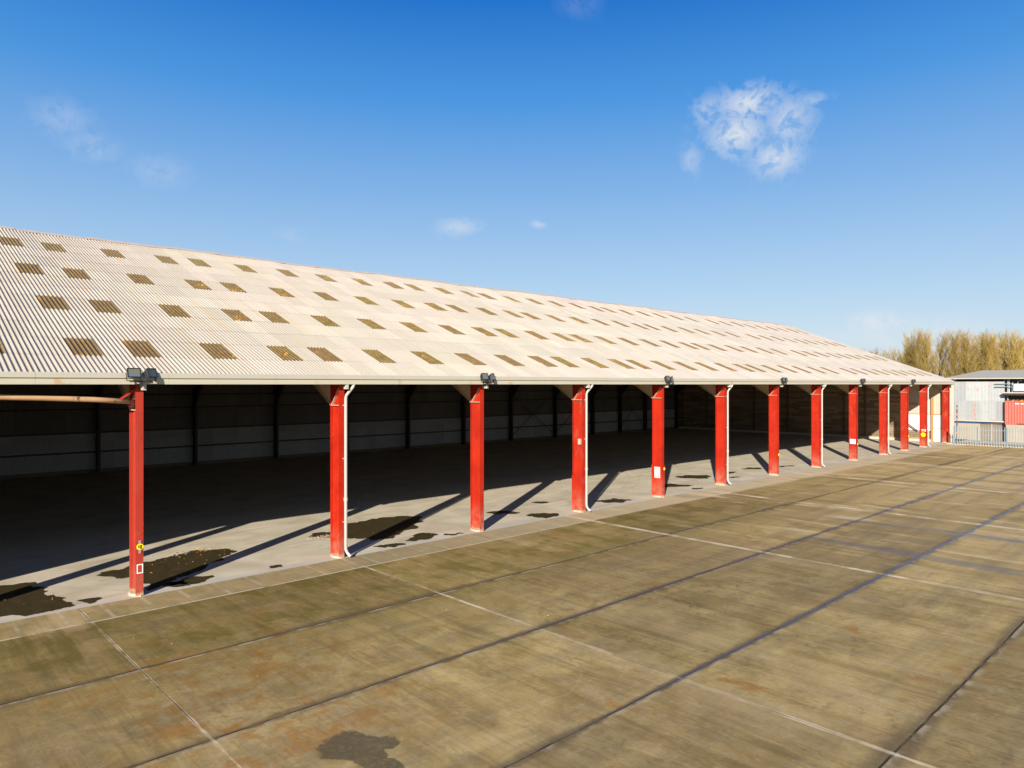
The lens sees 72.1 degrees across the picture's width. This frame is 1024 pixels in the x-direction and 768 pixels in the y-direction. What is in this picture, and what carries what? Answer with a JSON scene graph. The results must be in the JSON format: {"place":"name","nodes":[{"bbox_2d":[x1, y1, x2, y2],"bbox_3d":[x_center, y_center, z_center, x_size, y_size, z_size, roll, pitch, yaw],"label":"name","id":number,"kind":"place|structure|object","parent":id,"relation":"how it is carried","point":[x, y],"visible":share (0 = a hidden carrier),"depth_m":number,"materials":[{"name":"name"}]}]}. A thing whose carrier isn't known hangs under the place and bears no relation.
{"place":"outdoors","nodes":[
{"label":"outdoors","id":0,"kind":"place"},
{"bbox_2d":[0,428,946,622],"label":"shed floor","id":1,"kind":"structure","parent":0,"point":[66,536],"depth_m":42.60,"materials":[{"name":"concrete"}]},
{"bbox_2d":[0,582,74,616],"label":"puddle","id":2,"kind":"object","parent":1,"relation":"on","point":[26,599],"visible":1,"depth_m":22.19,"materials":[{"name":"brown liquid"}]},
{"bbox_2d":[78,597,101,603],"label":"puddle","id":3,"kind":"object","parent":1,"relation":"on","point":[91,600],"visible":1,"depth_m":22.29,"materials":[{"name":"liquid"}]},
{"bbox_2d":[98,548,235,589],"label":"puddle","id":4,"kind":"object","parent":1,"relation":"on","point":[175,566],"visible":0.88,"depth_m":26.31,"materials":[{"name":"brown liquid"}]},
{"bbox_2d":[163,580,190,586],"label":"puddle","id":5,"kind":"object","parent":1,"relation":"on","point":[178,585],"visible":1,"depth_m":24.07,"materials":[{"name":"liquid"}]},
{"bbox_2d":[170,575,213,585],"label":"puddle","id":6,"kind":"object","parent":1,"relation":"on","point":[194,580],"visible":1,"depth_m":24.69,"materials":[{"name":"liquid"}]},
{"bbox_2d":[269,564,282,567],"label":"puddle","id":7,"kind":"object","parent":1,"relation":"on","point":[274,566],"visible":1,"depth_m":26.45,"materials":[{"name":"liquid"}]},
{"bbox_2d":[12,518,548,675],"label":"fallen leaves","id":8,"kind":"object","parent":1,"relation":"on","point":[225,556],"visible":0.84,"depth_m":29.10,"materials":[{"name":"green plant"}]},
{"bbox_2d":[311,516,422,539],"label":"puddle","id":9,"kind":"object","parent":1,"relation":"on","point":[385,527],"visible":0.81,"depth_m":33.66,"materials":[{"name":"brown liquid"}]},
{"bbox_2d":[374,543,404,547],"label":"puddle","id":10,"kind":"object","parent":1,"relation":"on","point":[391,545],"visible":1,"depth_m":29.90,"materials":[{"name":"liquid"}]},
{"bbox_2d":[405,533,436,540],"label":"puddle","id":11,"kind":"object","parent":1,"relation":"on","point":[420,536],"visible":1,"depth_m":31.67,"materials":[{"name":"brown liquid"}]},
{"bbox_2d":[172,482,674,554],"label":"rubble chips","id":12,"kind":"object","parent":1,"relation":"on","point":[311,537],"visible":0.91,"depth_m":31.40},
{"bbox_2d":[0,226,954,596],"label":"storage shed","id":13,"kind":"structure","parent":1,"relation":"on","point":[250,358],"depth_m":46.98,"materials":[{"name":"paint"}]},
{"bbox_2d":[136,540,143,552],"bbox_3d":[-12.011,5.250,22.734,0.209,0.410,0.030,0,0,-43],"label":"yellow marker","id":14,"kind":"object","parent":13,"relation":"attached to","point":[139,547],"visible":1,"depth_m":22.73,"materials":[{"name":"plastic"}]},
{"bbox_2d":[126,368,157,386],"bbox_3d":[-11.754,-0.222,22.350,0.939,0.585,0.506,0,0,-43],"label":"twin floodlight","id":15,"kind":"object","parent":13,"relation":"attached to","point":[136,372],"visible":1,"depth_m":22.26,"materials":[{"name":"black metal"}]},
{"bbox_2d":[480,373,495,385],"bbox_3d":[-1.121,-0.222,32.370,0.939,0.585,0.506,0,0,-43],"label":"twin floodlight","id":16,"kind":"object","parent":13,"relation":"attached to","point":[485,376],"visible":1,"depth_m":32.23,"materials":[{"name":"black metal"}]},
{"bbox_2d":[654,467,659,477],"bbox_3d":[8.838,5.360,42.845,0.008,0.660,0.400,0,0,-43],"label":"stencil sign","id":17,"kind":"object","parent":13,"relation":"attached to","point":[656,472],"visible":1,"depth_m":42.83,"materials":[{"name":"white paint"}]},
{"bbox_2d":[664,376,673,384],"bbox_3d":[9.431,-0.222,42.314,0.939,0.585,0.506,0,0,-43],"label":"twin floodlight","id":18,"kind":"object","parent":13,"relation":"attached to","point":[668,378],"visible":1,"depth_m":42.16,"materials":[{"name":"black metal"}]},
{"bbox_2d":[781,377,787,384],"bbox_3d":[20.311,-0.222,52.567,0.939,0.585,0.506,0,0,-43],"label":"twin floodlight","id":19,"kind":"object","parent":13,"relation":"attached to","point":[784,379],"visible":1,"depth_m":52.49,"materials":[{"name":"black metal"}]},
{"bbox_2d":[850,439,855,443],"bbox_3d":[30.763,5.165,63.547,0.023,0.430,0.500,0,0,-43],"label":"notice sign","id":20,"kind":"object","parent":13,"relation":"attached to","point":[852,441],"visible":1,"depth_m":63.52,"materials":[{"name":"metal"}]},
{"bbox_2d":[487,510,519,513],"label":"puddle","id":21,"kind":"object","parent":1,"relation":"on","point":[501,512],"visible":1,"depth_m":37.59,"materials":[{"name":"brown liquid"}]},
{"bbox_2d":[526,513,558,517],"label":"puddle","id":22,"kind":"object","parent":1,"relation":"on","point":[542,515],"visible":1,"depth_m":36.73,"materials":[{"name":"brown liquid"}]},
{"bbox_2d":[595,498,629,502],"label":"puddle","id":23,"kind":"object","parent":1,"relation":"on","point":[614,500],"visible":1,"depth_m":41.48,"materials":[{"name":"liquid"}]},
{"bbox_2d":[665,483,691,486],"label":"puddle","id":24,"kind":"object","parent":1,"relation":"on","point":[671,485],"visible":0.73,"depth_m":47.62,"materials":[{"name":"brown liquid"}]},
{"bbox_2d":[676,475,711,478],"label":"puddle","id":25,"kind":"object","parent":1,"relation":"on","point":[696,476],"visible":1,"depth_m":52.27,"materials":[{"name":"brown liquid"}]},
{"bbox_2d":[0,444,1023,767],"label":"concrete yard","id":26,"kind":"structure","parent":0,"point":[868,612],"depth_m":18.39,"materials":[{"name":"brown concrete"}]},
{"bbox_2d":[317,731,402,767],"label":"oil stain","id":27,"kind":"object","parent":26,"relation":"on","point":[373,751],"visible":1,"depth_m":13.20,"materials":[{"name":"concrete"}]},
{"bbox_2d":[947,443,1023,447],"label":"kerb","id":28,"kind":"structure","parent":26,"relation":"on","point":[986,445],"depth_m":77.86,"materials":[{"name":"grey concrete"}]},
{"bbox_2d":[953,426,1023,446],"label":"palisade fence","id":29,"kind":"object","parent":26,"relation":"on","point":[980,442],"visible":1,"depth_m":77.90,"materials":[{"name":"metal"}]},
{"bbox_2d":[0,0,1023,376],"label":"sky","id":30,"kind":"structure","parent":0,"point":[848,172],"materials":[{"name":"blue"}]},
{"bbox_2d":[883,346,904,362],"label":"bare tree","id":31,"kind":"object","parent":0,"point":[890,356],"visible":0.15,"depth_m":233.42,"materials":[{"name":"beige plant"}]},
{"bbox_2d":[896,349,906,364],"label":"bare tree","id":32,"kind":"object","parent":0,"point":[899,357],"visible":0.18,"depth_m":232.32,"materials":[{"name":"beige plant"}]},
{"bbox_2d":[901,329,922,368],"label":"bare tree","id":33,"kind":"object","parent":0,"point":[906,347],"visible":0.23,"depth_m":154.97,"materials":[{"name":"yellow plant"}]},
{"bbox_2d":[902,332,931,371],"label":"bare tree","id":34,"kind":"object","parent":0,"point":[912,360],"visible":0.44,"depth_m":150.27,"materials":[{"name":"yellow plant"}]},
{"bbox_2d":[915,328,941,371],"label":"bare tree","id":35,"kind":"object","parent":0,"point":[928,341],"visible":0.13,"depth_m":155.53,"materials":[{"name":"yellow plant"}]},
{"bbox_2d":[912,327,946,374],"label":"bare tree","id":36,"kind":"object","parent":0,"point":[926,352],"visible":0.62,"depth_m":150.72,"materials":[{"name":"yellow plant"}]},
{"bbox_2d":[920,328,950,375],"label":"bare tree","id":37,"kind":"object","parent":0,"point":[941,350],"visible":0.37,"depth_m":155.14,"materials":[{"name":"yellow plant"}]},
{"bbox_2d":[934,327,963,379],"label":"bare tree","id":38,"kind":"object","parent":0,"point":[952,362],"visible":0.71,"depth_m":148.90,"materials":[{"name":"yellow plant"}]},
{"bbox_2d":[941,328,967,376],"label":"bare tree","id":39,"kind":"object","parent":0,"point":[959,359],"visible":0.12,"depth_m":154.69,"materials":[{"name":"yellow plant"}]},
{"bbox_2d":[950,330,977,367],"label":"bare tree","id":40,"kind":"object","parent":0,"point":[969,344],"visible":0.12,"depth_m":156.78,"materials":[{"name":"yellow plant"}]},
{"bbox_2d":[950,328,982,373],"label":"bare tree","id":41,"kind":"object","parent":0,"point":[966,361],"visible":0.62,"depth_m":148.22,"materials":[{"name":"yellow plant"}]},
{"bbox_2d":[970,330,990,371],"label":"bare tree","id":42,"kind":"object","parent":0,"point":[976,349],"visible":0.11,"depth_m":156.34,"materials":[{"name":"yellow plant"}]},
{"bbox_2d":[968,330,1001,371],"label":"bare tree","id":43,"kind":"object","parent":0,"point":[984,353],"visible":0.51,"depth_m":148.25,"materials":[{"name":"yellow plant"}]},
{"bbox_2d":[958,440,1023,446],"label":"access road","id":44,"kind":"structure","parent":0,"point":[990,442],"depth_m":82.91,"materials":[{"name":"grey concrete"}]},
{"bbox_2d":[956,405,957,442],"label":"blue post","id":45,"kind":"object","parent":44,"relation":"on","point":[956,420],"visible":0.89,"depth_m":82.58,"materials":[{"name":"metal"}]},
{"bbox_2d":[946,370,1023,440],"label":"grey clad building","id":46,"kind":"structure","parent":44,"relation":"on","point":[980,398],"depth_m":86.44,"materials":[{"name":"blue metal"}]},
{"bbox_2d":[980,423,990,439],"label":"door","id":47,"kind":"structure","parent":46,"relation":"in","point":[982,425],"depth_m":86.12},
{"bbox_2d":[993,424,1005,440],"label":"door","id":48,"kind":"structure","parent":46,"relation":"in","point":[999,426],"depth_m":84.99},
{"bbox_2d":[1003,392,1023,394],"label":"canopy","id":49,"kind":"object","parent":44,"relation":"on","point":[1013,393],"visible":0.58,"depth_m":83.09,"materials":[{"name":"metal"}]},
{"bbox_2d":[1013,380,1023,391],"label":"white tank","id":50,"kind":"object","parent":49,"relation":"on","point":[1017,387],"visible":0.96,"depth_m":83.50,"materials":[{"name":"metal"}]},
{"bbox_2d":[1006,424,1023,442],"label":"block plinth","id":51,"kind":"structure","parent":44,"relation":"on","point":[1010,426],"depth_m":83.13,"materials":[{"name":"beige concrete"}]},
{"bbox_2d":[1005,401,1023,424],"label":"shipping container","id":52,"kind":"object","parent":51,"relation":"on","point":[1014,412],"visible":0.98,"depth_m":83.33,"materials":[{"name":"metal"}]},
{"bbox_2d":[980,332,1005,369],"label":"bare tree","id":53,"kind":"object","parent":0,"point":[994,358],"visible":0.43,"depth_m":150.22,"materials":[{"name":"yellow plant"}]},
{"bbox_2d":[986,331,1008,369],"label":"bare tree","id":54,"kind":"object","parent":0,"point":[1002,356],"visible":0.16,"depth_m":155.17,"materials":[{"name":"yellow plant"}]},
{"bbox_2d":[996,330,1018,368],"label":"bare tree","id":55,"kind":"object","parent":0,"point":[1004,344],"visible":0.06,"depth_m":156.97,"materials":[{"name":"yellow plant"}]},
{"bbox_2d":[995,330,1023,369],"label":"bare tree","id":56,"kind":"object","parent":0,"point":[1010,364],"visible":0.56,"depth_m":148.50,"materials":[{"name":"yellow plant"}]},
{"bbox_2d":[1003,332,1023,369],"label":"bare tree","id":57,"kind":"object","parent":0,"point":[1020,345],"visible":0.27,"depth_m":151.14,"materials":[{"name":"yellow plant"}]}
]}

